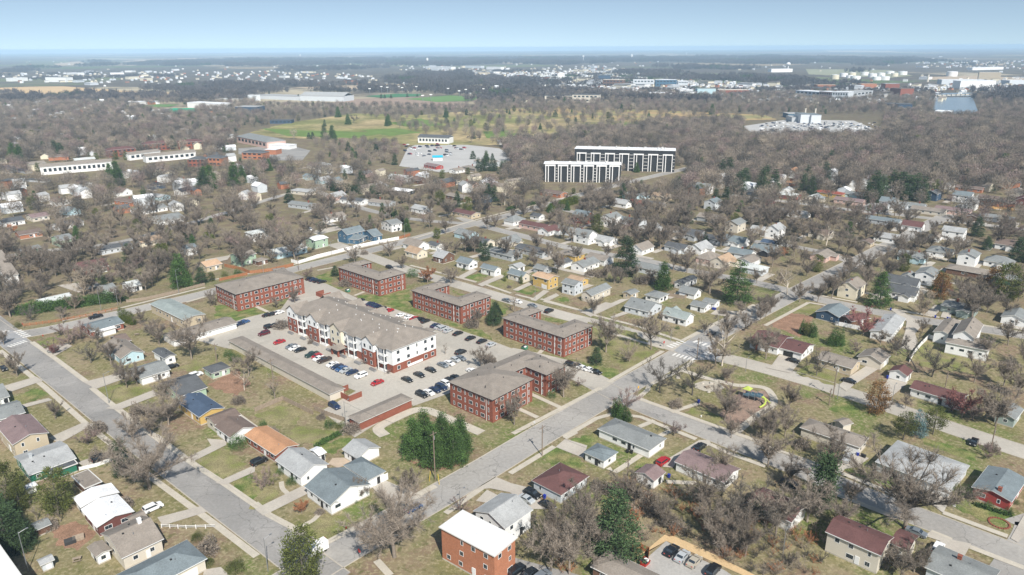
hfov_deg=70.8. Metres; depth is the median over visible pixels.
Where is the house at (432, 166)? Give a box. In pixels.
[423,162,443,169]
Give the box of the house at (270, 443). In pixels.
[244,425,298,463]
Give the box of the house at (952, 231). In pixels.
[942,225,967,240]
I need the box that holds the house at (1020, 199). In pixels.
[1015,195,1023,204]
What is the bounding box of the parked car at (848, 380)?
[841,377,856,383]
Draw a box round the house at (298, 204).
[287,200,316,209]
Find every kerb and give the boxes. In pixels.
[0,170,684,341]
[0,345,285,572]
[1,320,349,572]
[10,167,683,332]
[272,196,974,574]
[330,246,1023,458]
[331,216,955,574]
[339,242,1022,444]
[456,218,788,293]
[472,219,795,289]
[580,383,952,539]
[597,376,1023,546]
[786,294,1020,338]
[807,293,987,326]
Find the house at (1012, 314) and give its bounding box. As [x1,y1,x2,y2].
[1000,307,1023,326]
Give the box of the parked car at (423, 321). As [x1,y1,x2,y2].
[420,318,430,323]
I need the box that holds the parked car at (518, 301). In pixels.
[512,299,522,303]
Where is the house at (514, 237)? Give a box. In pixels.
[497,234,522,247]
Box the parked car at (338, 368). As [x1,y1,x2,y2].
[335,365,347,371]
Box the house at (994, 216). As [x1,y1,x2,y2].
[978,213,1014,221]
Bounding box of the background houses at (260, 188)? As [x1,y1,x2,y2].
[0,99,1021,213]
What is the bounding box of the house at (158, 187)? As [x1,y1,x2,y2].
[146,181,164,189]
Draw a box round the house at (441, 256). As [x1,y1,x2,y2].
[432,249,454,263]
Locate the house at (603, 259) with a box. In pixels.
[585,252,613,265]
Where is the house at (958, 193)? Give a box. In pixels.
[951,190,974,202]
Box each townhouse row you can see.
[27,160,45,170]
[38,158,111,174]
[72,157,95,160]
[124,149,160,160]
[142,149,195,162]
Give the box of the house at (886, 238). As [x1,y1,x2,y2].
[873,232,900,243]
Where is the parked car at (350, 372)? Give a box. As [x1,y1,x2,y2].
[345,369,358,375]
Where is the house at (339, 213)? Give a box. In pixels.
[323,211,345,221]
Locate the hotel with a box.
[574,146,675,171]
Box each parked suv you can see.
[90,453,107,462]
[141,501,163,513]
[188,371,203,375]
[249,456,268,466]
[257,329,270,335]
[263,323,271,328]
[328,400,340,409]
[354,370,367,378]
[415,389,428,397]
[435,382,447,390]
[437,325,448,330]
[440,379,449,387]
[454,349,466,354]
[507,562,526,574]
[523,486,541,499]
[534,568,551,574]
[544,308,553,312]
[565,360,575,367]
[655,456,670,466]
[693,442,706,451]
[704,562,721,574]
[842,452,853,463]
[930,540,944,552]
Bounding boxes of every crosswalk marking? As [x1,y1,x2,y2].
[13,330,30,337]
[667,341,685,347]
[672,353,695,360]
[693,340,714,348]
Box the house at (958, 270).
[946,264,991,280]
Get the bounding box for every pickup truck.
[88,313,102,318]
[304,351,318,357]
[317,356,331,363]
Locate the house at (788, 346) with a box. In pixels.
[750,330,813,359]
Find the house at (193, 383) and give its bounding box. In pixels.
[159,374,207,398]
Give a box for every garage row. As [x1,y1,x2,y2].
[163,317,236,346]
[227,336,344,400]
[347,393,412,429]
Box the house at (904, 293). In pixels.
[886,283,919,302]
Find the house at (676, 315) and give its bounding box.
[662,306,694,326]
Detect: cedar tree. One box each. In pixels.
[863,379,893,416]
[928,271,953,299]
[985,266,1008,291]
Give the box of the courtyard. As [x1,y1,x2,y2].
[329,457,349,466]
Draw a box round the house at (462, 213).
[450,208,480,218]
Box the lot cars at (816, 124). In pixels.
[759,121,869,132]
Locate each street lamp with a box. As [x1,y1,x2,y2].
[18,527,28,570]
[263,533,271,571]
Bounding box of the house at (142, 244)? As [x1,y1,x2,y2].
[133,235,161,247]
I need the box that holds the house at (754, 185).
[741,181,756,188]
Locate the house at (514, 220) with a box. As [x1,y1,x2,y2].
[504,215,525,225]
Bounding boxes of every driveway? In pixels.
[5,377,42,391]
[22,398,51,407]
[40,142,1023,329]
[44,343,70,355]
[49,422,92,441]
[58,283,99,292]
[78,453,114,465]
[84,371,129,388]
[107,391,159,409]
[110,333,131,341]
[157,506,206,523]
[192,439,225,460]
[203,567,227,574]
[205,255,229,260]
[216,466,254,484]
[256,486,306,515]
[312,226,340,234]
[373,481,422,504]
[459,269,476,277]
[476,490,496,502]
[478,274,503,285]
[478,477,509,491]
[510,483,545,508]
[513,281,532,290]
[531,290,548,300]
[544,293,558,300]
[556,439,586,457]
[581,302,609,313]
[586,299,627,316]
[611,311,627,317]
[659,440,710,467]
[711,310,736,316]
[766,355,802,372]
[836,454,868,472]
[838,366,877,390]
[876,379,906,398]
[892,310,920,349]
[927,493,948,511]
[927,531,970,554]
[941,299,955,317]
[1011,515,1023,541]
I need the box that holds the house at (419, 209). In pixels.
[411,204,431,213]
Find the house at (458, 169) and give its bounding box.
[449,166,464,173]
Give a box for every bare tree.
[0,287,21,313]
[0,288,17,316]
[0,330,7,343]
[0,349,25,375]
[1,226,12,251]
[3,253,24,267]
[17,256,35,275]
[25,269,52,291]
[26,499,38,520]
[32,249,57,266]
[38,253,61,276]
[45,398,63,418]
[52,506,63,521]
[54,306,66,317]
[61,250,76,267]
[68,214,81,224]
[70,231,100,258]
[70,263,95,291]
[70,428,100,444]
[73,341,99,362]
[83,325,103,343]
[86,215,102,226]
[92,435,121,465]
[95,339,120,363]
[100,420,198,489]
[104,226,117,238]
[110,357,131,370]
[110,412,144,436]
[112,367,133,387]
[114,255,143,276]
[118,215,134,226]
[121,281,136,295]
[121,361,145,384]
[128,307,145,322]
[132,410,158,435]
[134,382,186,424]
[139,316,161,336]
[141,261,153,271]
[141,268,156,285]
[143,319,165,344]
[150,373,177,396]
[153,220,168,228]
[165,313,210,358]
[168,325,192,337]
[188,210,201,225]
[203,221,221,238]
[203,289,216,305]
[210,238,224,250]
[228,345,262,375]
[235,212,252,230]
[244,211,260,228]
[252,234,272,256]
[265,248,277,262]
[265,373,278,398]
[267,224,315,259]
[269,297,281,307]
[287,285,300,302]
[304,219,312,230]
[334,476,436,560]
[343,244,360,261]
[353,476,369,495]
[379,240,397,256]
[393,466,422,492]
[394,255,407,268]
[411,185,429,201]
[437,239,453,250]
[438,215,454,230]
[441,266,459,282]
[449,239,462,253]
[459,237,473,251]
[462,228,483,252]
[467,346,492,365]
[469,308,487,325]
[482,214,495,229]
[491,212,501,226]
[494,236,516,252]
[496,390,523,424]
[508,292,517,311]
[512,249,523,257]
[517,526,572,571]
[524,244,537,260]
[527,232,544,245]
[528,493,581,545]
[529,253,538,265]
[537,518,603,574]
[539,190,552,209]
[539,241,557,256]
[547,245,568,273]
[548,359,583,396]
[554,219,572,239]
[563,484,621,551]
[564,226,575,241]
[567,243,582,257]
[567,476,604,510]
[582,187,614,210]
[585,296,603,313]
[590,313,625,351]
[600,263,611,277]
[601,243,614,254]
[608,469,642,494]
[609,266,621,283]
[615,175,633,184]
[615,266,627,279]
[619,338,639,361]
[619,468,649,503]
[626,264,641,278]
[628,309,674,349]
[629,205,646,219]
[631,179,651,193]
[643,356,683,392]
[644,267,657,280]
[650,226,670,249]
[652,492,677,525]
[665,250,683,269]
[665,358,716,395]
[678,252,697,272]
[678,462,733,507]
[690,256,742,293]
[693,492,741,537]
[697,319,712,333]
[702,505,747,552]
[705,441,741,465]
[706,335,730,364]
[710,222,733,247]
[710,379,744,419]
[713,313,741,340]
[716,470,798,523]
[719,414,742,434]
[719,498,779,556]
[720,365,737,377]
[733,300,747,311]
[737,310,757,330]
[742,289,755,296]
[743,332,764,351]
[744,480,819,536]
[745,407,779,436]
[748,427,795,467]
[751,268,765,282]
[753,325,781,358]
[754,295,774,306]
[754,302,770,320]
[757,408,784,435]
[759,294,776,316]
[762,291,782,312]
[765,401,789,419]
[776,404,804,436]
[778,451,807,478]
[779,383,802,407]
[781,467,834,522]
[784,253,797,267]
[791,279,813,301]
[800,345,836,375]
[808,283,827,302]
[809,420,847,457]
[816,441,850,464]
[820,273,847,297]
[824,488,862,518]
[834,229,858,254]
[840,170,856,186]
[841,477,870,502]
[842,429,990,529]
[843,256,861,270]
[848,342,862,353]
[852,239,867,253]
[855,250,882,269]
[872,329,891,344]
[877,219,896,232]
[877,396,895,413]
[885,334,910,354]
[886,540,927,574]
[891,234,913,251]
[892,223,908,233]
[897,534,934,572]
[900,392,914,408]
[903,236,924,250]
[911,287,943,315]
[914,345,956,376]
[915,318,932,332]
[929,226,943,237]
[937,234,953,246]
[938,180,955,199]
[945,278,1008,316]
[948,236,971,258]
[951,272,974,288]
[956,351,1000,382]
[957,280,978,302]
[970,272,994,292]
[975,336,1000,351]
[975,381,1023,425]
[976,387,1010,422]
[981,288,1002,312]
[988,218,1019,238]
[989,355,1020,385]
[994,319,1023,345]
[997,296,1021,310]
[1000,359,1023,397]
[1011,282,1023,300]
[1016,337,1023,359]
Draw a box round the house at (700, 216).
[696,212,715,221]
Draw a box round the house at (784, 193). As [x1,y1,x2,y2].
[776,191,800,199]
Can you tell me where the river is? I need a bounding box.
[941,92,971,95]
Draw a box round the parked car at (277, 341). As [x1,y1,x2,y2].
[273,339,285,344]
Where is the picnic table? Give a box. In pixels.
[72,556,81,561]
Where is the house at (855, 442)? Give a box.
[799,417,868,454]
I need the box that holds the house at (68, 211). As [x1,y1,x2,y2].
[61,205,80,214]
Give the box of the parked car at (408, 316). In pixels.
[403,314,413,319]
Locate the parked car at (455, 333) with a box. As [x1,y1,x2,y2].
[452,331,462,335]
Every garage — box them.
[152,347,175,364]
[202,361,230,378]
[342,438,380,461]
[428,240,442,250]
[508,262,525,270]
[529,212,544,220]
[532,263,551,272]
[553,257,572,267]
[567,274,588,285]
[583,443,617,468]
[623,288,639,298]
[634,464,665,488]
[644,290,668,302]
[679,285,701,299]
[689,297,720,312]
[750,225,765,233]
[760,238,777,246]
[786,179,798,185]
[857,348,890,369]
[858,238,874,247]
[888,364,912,382]
[901,270,914,277]
[929,233,941,241]
[966,213,977,220]
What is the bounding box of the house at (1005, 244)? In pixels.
[994,237,1020,251]
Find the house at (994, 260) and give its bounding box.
[983,255,1015,269]
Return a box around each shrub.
[37,514,59,533]
[45,344,58,353]
[82,419,108,436]
[88,448,102,462]
[121,496,135,507]
[128,401,147,417]
[191,529,204,542]
[194,532,219,563]
[205,557,214,567]
[223,349,231,357]
[223,555,246,574]
[228,352,240,362]
[228,433,249,453]
[230,394,246,405]
[232,266,241,274]
[248,466,277,487]
[271,318,287,330]
[285,475,295,485]
[313,508,325,515]
[316,412,326,420]
[323,416,335,429]
[335,419,344,429]
[338,278,348,287]
[340,421,361,435]
[360,249,367,254]
[405,266,418,277]
[463,317,478,329]
[482,353,496,364]
[546,390,556,398]
[585,267,596,276]
[591,477,607,493]
[595,268,607,278]
[598,481,619,496]
[610,396,621,417]
[613,402,623,419]
[616,404,625,420]
[623,501,637,519]
[624,407,632,422]
[630,272,647,285]
[637,490,658,505]
[643,273,658,283]
[647,501,664,520]
[667,516,687,534]
[668,398,682,409]
[719,307,727,314]
[728,497,745,512]
[752,247,760,254]
[792,435,811,451]
[798,317,807,334]
[808,321,818,337]
[825,325,838,346]
[835,329,845,346]
[881,544,900,572]
[953,483,964,496]
[958,483,974,500]
[983,441,1000,454]
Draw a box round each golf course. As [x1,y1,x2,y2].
[250,111,634,144]
[263,128,376,137]
[364,128,420,135]
[391,118,441,126]
[484,131,515,137]
[488,106,775,121]
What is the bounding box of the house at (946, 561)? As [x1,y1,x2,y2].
[925,545,1000,574]
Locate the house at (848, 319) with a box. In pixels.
[839,313,870,325]
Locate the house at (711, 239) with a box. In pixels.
[697,234,729,245]
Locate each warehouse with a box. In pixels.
[247,94,260,100]
[260,94,299,100]
[299,92,353,101]
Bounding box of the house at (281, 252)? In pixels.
[267,243,307,259]
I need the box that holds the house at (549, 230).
[537,224,561,235]
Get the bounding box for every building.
[0,178,12,188]
[0,545,21,574]
[6,77,27,80]
[45,77,72,81]
[66,72,83,74]
[150,298,204,327]
[186,156,207,166]
[205,155,228,165]
[214,267,304,311]
[241,149,269,159]
[265,148,281,154]
[286,291,437,372]
[337,260,405,295]
[411,281,490,323]
[426,66,454,68]
[438,510,517,574]
[448,350,566,422]
[465,65,483,67]
[486,67,503,69]
[502,306,592,357]
[572,94,600,102]
[603,79,625,85]
[633,79,653,85]
[655,79,676,85]
[677,81,687,86]
[717,89,748,91]
[768,69,792,71]
[796,90,818,96]
[814,84,834,87]
[819,91,831,97]
[832,91,853,98]
[853,90,872,99]
[857,83,876,87]
[880,83,899,88]
[890,88,913,96]
[895,103,912,108]
[937,79,977,84]
[937,94,971,95]
[952,80,996,88]
[966,67,1003,69]
[977,72,1001,79]
[1001,80,1023,84]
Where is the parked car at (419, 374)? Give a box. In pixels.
[413,371,424,377]
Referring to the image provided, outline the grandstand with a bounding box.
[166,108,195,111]
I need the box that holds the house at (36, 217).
[26,212,49,221]
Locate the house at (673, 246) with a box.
[664,241,689,253]
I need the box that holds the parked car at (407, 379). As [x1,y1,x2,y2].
[401,376,412,382]
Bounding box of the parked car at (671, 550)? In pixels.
[663,543,679,557]
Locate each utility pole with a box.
[430,431,436,479]
[539,425,544,455]
[832,367,837,396]
[990,426,996,450]
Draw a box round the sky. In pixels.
[0,0,1023,53]
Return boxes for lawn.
[9,388,48,403]
[37,335,59,347]
[98,381,151,402]
[179,359,214,371]
[195,447,246,478]
[214,305,266,320]
[232,469,257,509]
[253,485,278,504]
[254,402,303,424]
[285,426,336,443]
[304,515,363,538]
[316,271,342,288]
[319,438,350,454]
[357,290,410,312]
[408,306,423,314]
[443,322,492,340]
[452,290,464,295]
[465,273,487,281]
[484,278,514,287]
[492,302,508,315]
[516,286,539,294]
[545,318,566,323]
[545,447,585,468]
[553,295,568,301]
[571,432,598,446]
[588,322,655,369]
[594,366,619,378]
[634,457,655,467]
[685,405,732,428]
[791,303,820,313]
[796,361,839,384]
[828,401,868,414]
[844,460,895,488]
[916,342,991,375]
[920,436,976,460]
[953,499,1009,529]
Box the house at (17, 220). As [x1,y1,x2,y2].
[0,216,24,226]
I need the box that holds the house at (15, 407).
[0,400,25,421]
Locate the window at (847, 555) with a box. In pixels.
[845,552,853,559]
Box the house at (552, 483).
[531,462,587,503]
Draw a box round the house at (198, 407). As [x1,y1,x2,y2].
[179,392,223,425]
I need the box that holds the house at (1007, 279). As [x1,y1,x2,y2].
[993,273,1023,287]
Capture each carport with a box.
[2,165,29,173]
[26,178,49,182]
[71,469,102,491]
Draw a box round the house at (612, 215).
[600,211,621,224]
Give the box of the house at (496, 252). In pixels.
[486,246,521,261]
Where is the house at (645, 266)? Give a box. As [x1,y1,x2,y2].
[632,261,668,276]
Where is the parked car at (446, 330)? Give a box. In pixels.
[442,328,453,332]
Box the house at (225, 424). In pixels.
[204,408,256,444]
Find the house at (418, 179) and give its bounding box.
[412,176,427,183]
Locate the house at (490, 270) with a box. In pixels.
[480,263,501,276]
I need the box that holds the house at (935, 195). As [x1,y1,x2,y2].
[928,189,942,200]
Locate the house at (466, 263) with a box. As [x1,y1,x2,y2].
[455,256,478,269]
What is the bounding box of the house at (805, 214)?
[783,210,810,218]
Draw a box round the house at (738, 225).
[725,217,746,232]
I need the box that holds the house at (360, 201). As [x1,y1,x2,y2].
[340,196,368,204]
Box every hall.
[237,133,285,148]
[268,143,296,148]
[557,72,564,78]
[695,88,715,93]
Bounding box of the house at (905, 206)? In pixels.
[898,201,909,209]
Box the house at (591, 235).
[573,227,597,244]
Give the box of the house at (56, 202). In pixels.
[49,196,71,204]
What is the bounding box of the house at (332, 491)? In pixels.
[304,456,387,514]
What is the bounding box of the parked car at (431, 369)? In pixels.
[425,366,436,372]
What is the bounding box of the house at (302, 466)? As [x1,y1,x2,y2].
[275,447,328,485]
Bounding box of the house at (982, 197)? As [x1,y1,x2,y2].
[978,194,999,205]
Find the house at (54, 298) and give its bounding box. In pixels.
[36,293,71,307]
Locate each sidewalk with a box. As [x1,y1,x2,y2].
[0,350,88,422]
[30,341,88,381]
[63,287,205,320]
[89,387,164,442]
[92,427,109,442]
[102,433,259,557]
[158,434,255,508]
[215,237,410,279]
[252,502,316,541]
[256,306,268,311]
[279,481,288,493]
[294,509,323,527]
[328,485,436,543]
[372,407,484,436]
[374,559,393,574]
[409,265,476,281]
[414,205,534,238]
[444,476,495,513]
[486,284,511,293]
[509,446,555,473]
[511,387,601,433]
[519,408,539,417]
[532,393,560,407]
[540,299,582,310]
[563,413,611,437]
[593,315,680,340]
[606,351,664,382]
[607,454,642,472]
[613,333,664,348]
[615,413,696,439]
[637,360,694,396]
[637,419,656,427]
[638,398,753,440]
[658,430,672,435]
[666,480,695,484]
[670,402,699,412]
[680,369,777,433]
[681,304,754,340]
[695,381,724,390]
[709,443,765,466]
[764,302,808,325]
[770,446,820,465]
[822,295,856,302]
[831,492,894,517]
[841,472,894,495]
[893,308,938,317]
[931,530,951,538]
[943,511,1007,537]
[969,545,1023,568]
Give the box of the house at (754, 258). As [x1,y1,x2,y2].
[738,253,761,265]
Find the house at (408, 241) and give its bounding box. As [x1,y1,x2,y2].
[402,237,428,249]
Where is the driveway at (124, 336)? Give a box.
[110,333,131,341]
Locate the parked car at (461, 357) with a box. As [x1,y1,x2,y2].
[456,355,466,360]
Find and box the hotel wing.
[544,160,621,182]
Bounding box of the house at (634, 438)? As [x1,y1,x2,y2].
[597,418,666,458]
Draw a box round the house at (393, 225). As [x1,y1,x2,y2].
[381,218,402,231]
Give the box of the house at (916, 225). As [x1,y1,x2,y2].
[901,219,925,231]
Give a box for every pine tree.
[0,489,24,538]
[0,502,38,559]
[0,512,40,557]
[6,141,20,161]
[15,144,22,156]
[51,140,58,153]
[55,142,64,153]
[103,163,112,174]
[109,160,125,182]
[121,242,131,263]
[167,251,193,289]
[188,234,196,243]
[193,168,212,192]
[193,267,208,284]
[199,166,206,179]
[205,163,218,188]
[226,162,242,185]
[238,165,247,182]
[284,189,295,202]
[328,125,336,139]
[330,265,338,276]
[335,106,341,117]
[344,115,351,124]
[349,147,356,159]
[379,202,385,213]
[384,116,389,125]
[398,415,425,462]
[402,218,411,231]
[410,408,432,452]
[416,421,448,471]
[433,409,451,446]
[440,418,469,470]
[443,108,448,116]
[446,411,474,459]
[475,240,483,252]
[483,183,491,195]
[485,305,500,325]
[487,301,502,323]
[490,185,499,202]
[547,203,552,212]
[564,200,570,210]
[582,482,647,563]
[589,346,602,365]
[612,235,640,273]
[652,259,673,291]
[709,103,715,114]
[711,188,720,198]
[720,187,731,204]
[729,171,748,194]
[741,168,751,181]
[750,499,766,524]
[889,171,911,200]
[892,411,921,439]
[898,175,920,201]
[922,406,953,434]
[969,215,985,237]
[979,235,992,250]
[1005,237,1023,262]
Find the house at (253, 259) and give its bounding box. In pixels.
[229,249,267,266]
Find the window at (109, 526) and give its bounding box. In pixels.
[104,523,112,529]
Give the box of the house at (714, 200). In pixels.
[704,196,721,209]
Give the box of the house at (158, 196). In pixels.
[146,193,170,200]
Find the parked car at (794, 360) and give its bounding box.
[786,357,799,363]
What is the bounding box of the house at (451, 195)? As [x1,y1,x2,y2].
[446,192,472,201]
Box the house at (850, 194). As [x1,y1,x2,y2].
[844,190,861,198]
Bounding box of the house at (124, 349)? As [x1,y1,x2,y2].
[104,337,143,365]
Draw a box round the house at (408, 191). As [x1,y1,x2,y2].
[391,187,414,193]
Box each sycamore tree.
[230,366,254,389]
[467,180,484,192]
[496,182,518,204]
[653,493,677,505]
[657,189,672,202]
[707,321,743,365]
[766,264,803,294]
[812,220,839,244]
[998,176,1019,190]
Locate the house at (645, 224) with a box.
[639,223,661,231]
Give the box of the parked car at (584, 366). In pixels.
[576,365,586,370]
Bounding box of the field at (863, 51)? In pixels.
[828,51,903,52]
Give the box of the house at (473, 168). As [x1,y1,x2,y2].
[462,164,482,171]
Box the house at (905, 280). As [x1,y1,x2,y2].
[886,273,921,287]
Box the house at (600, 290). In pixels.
[581,283,611,302]
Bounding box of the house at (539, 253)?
[514,243,551,257]
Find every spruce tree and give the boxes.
[99,276,107,290]
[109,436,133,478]
[114,169,124,185]
[319,123,326,138]
[357,171,365,183]
[391,154,398,164]
[475,158,481,171]
[479,240,490,261]
[480,157,486,170]
[483,156,489,170]
[488,158,494,171]
[719,159,726,172]
[720,259,755,308]
[726,157,733,169]
[753,166,768,188]
[767,169,783,199]
[797,173,808,192]
[803,164,812,185]
[806,175,817,195]
[823,161,831,179]
[862,179,871,199]
[863,271,896,309]
[864,169,885,202]
[874,174,890,201]
[884,169,899,196]
[908,173,923,198]
[908,409,928,438]
[915,176,931,203]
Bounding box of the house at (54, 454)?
[13,441,77,481]
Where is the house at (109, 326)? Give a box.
[79,316,124,337]
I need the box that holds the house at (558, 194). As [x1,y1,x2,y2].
[541,188,566,197]
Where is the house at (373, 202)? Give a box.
[367,197,395,206]
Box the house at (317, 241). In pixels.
[306,235,328,248]
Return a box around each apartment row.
[48,154,69,160]
[105,146,135,156]
[141,140,170,149]
[176,139,202,148]
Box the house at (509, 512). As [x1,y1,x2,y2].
[473,493,532,536]
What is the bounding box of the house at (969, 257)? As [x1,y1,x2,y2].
[956,249,981,266]
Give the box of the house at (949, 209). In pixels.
[934,205,972,214]
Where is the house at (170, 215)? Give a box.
[148,212,183,225]
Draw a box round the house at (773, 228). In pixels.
[765,222,785,238]
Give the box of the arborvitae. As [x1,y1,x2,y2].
[119,307,124,320]
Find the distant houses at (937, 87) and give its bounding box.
[0,56,1023,103]
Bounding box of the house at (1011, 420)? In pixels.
[994,403,1023,427]
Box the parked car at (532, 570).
[520,566,538,574]
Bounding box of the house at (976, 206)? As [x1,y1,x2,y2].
[962,196,979,210]
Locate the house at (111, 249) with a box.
[94,241,132,255]
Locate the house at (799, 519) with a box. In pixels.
[747,487,804,531]
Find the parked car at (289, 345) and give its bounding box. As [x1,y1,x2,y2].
[285,343,297,348]
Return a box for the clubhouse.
[418,134,453,143]
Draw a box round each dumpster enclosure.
[316,290,330,296]
[340,384,361,401]
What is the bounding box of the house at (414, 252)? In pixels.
[404,245,427,259]
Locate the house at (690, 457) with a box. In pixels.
[674,449,740,490]
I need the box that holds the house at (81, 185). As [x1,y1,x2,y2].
[76,181,92,187]
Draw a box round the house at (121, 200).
[114,196,133,205]
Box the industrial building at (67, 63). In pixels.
[56,61,81,65]
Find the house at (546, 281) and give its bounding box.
[532,271,557,289]
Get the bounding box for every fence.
[23,307,117,325]
[79,459,109,470]
[126,283,204,302]
[161,524,211,528]
[219,272,247,280]
[224,263,293,273]
[254,395,312,414]
[291,237,398,263]
[314,405,344,421]
[632,543,649,558]
[669,293,684,298]
[835,321,859,329]
[909,334,932,361]
[978,206,1014,210]
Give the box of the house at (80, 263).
[72,258,108,273]
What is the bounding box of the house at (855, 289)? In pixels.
[837,276,866,299]
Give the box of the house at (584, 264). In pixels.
[571,256,599,271]
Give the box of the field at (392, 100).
[328,97,464,106]
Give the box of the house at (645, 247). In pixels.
[631,240,654,254]
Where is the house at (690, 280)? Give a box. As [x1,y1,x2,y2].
[674,275,696,288]
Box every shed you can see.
[24,481,37,494]
[31,518,51,536]
[36,554,54,571]
[309,446,326,460]
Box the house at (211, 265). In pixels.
[197,258,222,271]
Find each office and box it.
[235,105,264,112]
[598,75,610,79]
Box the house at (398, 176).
[388,172,413,180]
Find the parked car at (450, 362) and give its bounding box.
[443,360,454,365]
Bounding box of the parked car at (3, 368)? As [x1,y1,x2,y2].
[0,365,7,370]
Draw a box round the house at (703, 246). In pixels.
[688,240,715,254]
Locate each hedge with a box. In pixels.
[11,290,128,315]
[203,232,215,237]
[313,432,339,446]
[319,430,344,440]
[325,182,360,193]
[369,184,388,193]
[505,201,535,210]
[544,194,579,210]
[972,501,1014,517]
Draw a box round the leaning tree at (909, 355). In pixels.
[887,332,923,372]
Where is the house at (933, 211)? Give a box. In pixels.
[911,205,946,215]
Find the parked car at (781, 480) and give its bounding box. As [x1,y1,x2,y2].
[779,477,798,488]
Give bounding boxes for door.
[46,562,52,568]
[146,549,151,557]
[182,567,197,574]
[374,473,387,485]
[783,351,789,356]
[844,446,859,454]
[854,556,859,564]
[926,486,945,496]
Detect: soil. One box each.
[52,521,95,550]
[208,369,250,395]
[719,390,769,425]
[770,313,815,336]
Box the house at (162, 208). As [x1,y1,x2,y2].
[130,203,167,215]
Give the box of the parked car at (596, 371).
[591,368,601,374]
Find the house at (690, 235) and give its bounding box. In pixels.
[682,227,704,241]
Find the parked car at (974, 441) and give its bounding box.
[969,437,978,446]
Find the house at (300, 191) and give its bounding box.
[290,188,315,194]
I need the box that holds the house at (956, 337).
[932,316,989,361]
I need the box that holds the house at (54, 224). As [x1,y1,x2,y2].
[50,218,83,230]
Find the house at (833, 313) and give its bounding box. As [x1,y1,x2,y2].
[815,303,849,322]
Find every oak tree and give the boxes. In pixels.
[7,223,16,230]
[293,499,308,510]
[419,265,436,283]
[779,247,788,256]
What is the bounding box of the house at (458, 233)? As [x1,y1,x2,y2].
[453,228,478,238]
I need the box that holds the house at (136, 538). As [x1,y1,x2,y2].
[87,510,163,569]
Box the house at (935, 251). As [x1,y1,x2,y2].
[926,246,955,257]
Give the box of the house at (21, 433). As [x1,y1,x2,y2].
[0,414,48,455]
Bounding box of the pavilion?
[270,119,293,123]
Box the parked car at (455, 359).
[450,356,460,362]
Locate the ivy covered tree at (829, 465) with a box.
[809,445,845,515]
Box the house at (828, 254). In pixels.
[810,248,839,262]
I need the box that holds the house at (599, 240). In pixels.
[594,234,617,246]
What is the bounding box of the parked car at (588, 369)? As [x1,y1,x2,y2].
[585,366,592,372]
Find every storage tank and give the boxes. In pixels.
[830,74,838,78]
[839,73,847,76]
[850,76,860,79]
[868,73,876,76]
[872,76,880,79]
[881,76,889,79]
[898,71,907,74]
[946,71,957,76]
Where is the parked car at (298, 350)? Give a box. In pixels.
[294,347,306,352]
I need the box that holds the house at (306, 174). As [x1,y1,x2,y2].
[302,173,318,179]
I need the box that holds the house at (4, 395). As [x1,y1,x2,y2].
[0,383,9,403]
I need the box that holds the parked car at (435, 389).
[428,386,441,392]
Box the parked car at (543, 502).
[538,499,556,508]
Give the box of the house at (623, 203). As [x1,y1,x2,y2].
[613,198,631,208]
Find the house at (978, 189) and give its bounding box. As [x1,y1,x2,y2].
[955,184,984,192]
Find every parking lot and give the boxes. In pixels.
[197,280,511,436]
[238,147,309,159]
[399,145,509,171]
[502,348,613,390]
[515,558,577,574]
[645,541,730,574]
[745,120,870,134]
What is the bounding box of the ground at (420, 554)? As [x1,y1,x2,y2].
[0,48,1023,574]
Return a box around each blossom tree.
[41,339,64,352]
[49,323,69,334]
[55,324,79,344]
[69,321,89,339]
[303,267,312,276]
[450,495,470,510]
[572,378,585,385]
[611,387,642,410]
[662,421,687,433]
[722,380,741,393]
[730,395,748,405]
[952,396,998,419]
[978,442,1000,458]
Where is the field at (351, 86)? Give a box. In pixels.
[296,83,417,89]
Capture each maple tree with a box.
[849,304,885,335]
[937,391,965,411]
[945,386,986,418]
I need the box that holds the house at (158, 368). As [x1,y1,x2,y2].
[130,360,170,385]
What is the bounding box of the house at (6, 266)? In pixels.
[0,250,18,284]
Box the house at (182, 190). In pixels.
[174,187,189,194]
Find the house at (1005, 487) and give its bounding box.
[971,465,1023,509]
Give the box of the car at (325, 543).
[307,536,328,556]
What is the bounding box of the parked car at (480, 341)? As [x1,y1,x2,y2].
[476,338,486,343]
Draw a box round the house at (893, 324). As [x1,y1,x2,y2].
[870,313,905,342]
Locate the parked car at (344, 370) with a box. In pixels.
[339,367,352,373]
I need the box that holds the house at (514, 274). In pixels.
[507,268,530,282]
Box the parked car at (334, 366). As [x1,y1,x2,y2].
[330,363,343,369]
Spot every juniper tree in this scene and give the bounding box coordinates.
[0,459,28,503]
[3,478,33,510]
[25,196,35,209]
[31,465,76,515]
[33,162,39,171]
[207,271,214,280]
[264,212,275,225]
[276,521,325,574]
[433,227,440,238]
[434,189,445,204]
[439,169,446,177]
[803,323,812,335]
[898,253,912,271]
[992,260,1023,301]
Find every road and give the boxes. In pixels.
[0,162,714,340]
[0,316,20,331]
[0,339,348,574]
[1,330,26,347]
[7,186,322,256]
[274,195,977,574]
[309,188,477,224]
[328,242,1023,457]
[457,217,793,292]
[562,208,678,231]
[585,384,1005,554]
[674,341,721,359]
[719,194,1023,229]
[752,240,855,262]
[788,292,1023,338]
[989,513,1023,574]
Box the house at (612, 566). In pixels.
[590,550,659,574]
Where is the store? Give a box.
[187,101,229,108]
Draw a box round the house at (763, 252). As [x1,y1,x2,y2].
[750,243,779,256]
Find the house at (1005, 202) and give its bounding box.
[997,198,1016,207]
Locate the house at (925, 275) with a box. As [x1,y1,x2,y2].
[914,266,939,285]
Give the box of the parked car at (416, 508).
[408,502,422,513]
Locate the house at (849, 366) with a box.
[818,351,860,375]
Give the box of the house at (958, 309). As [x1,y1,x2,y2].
[940,298,978,318]

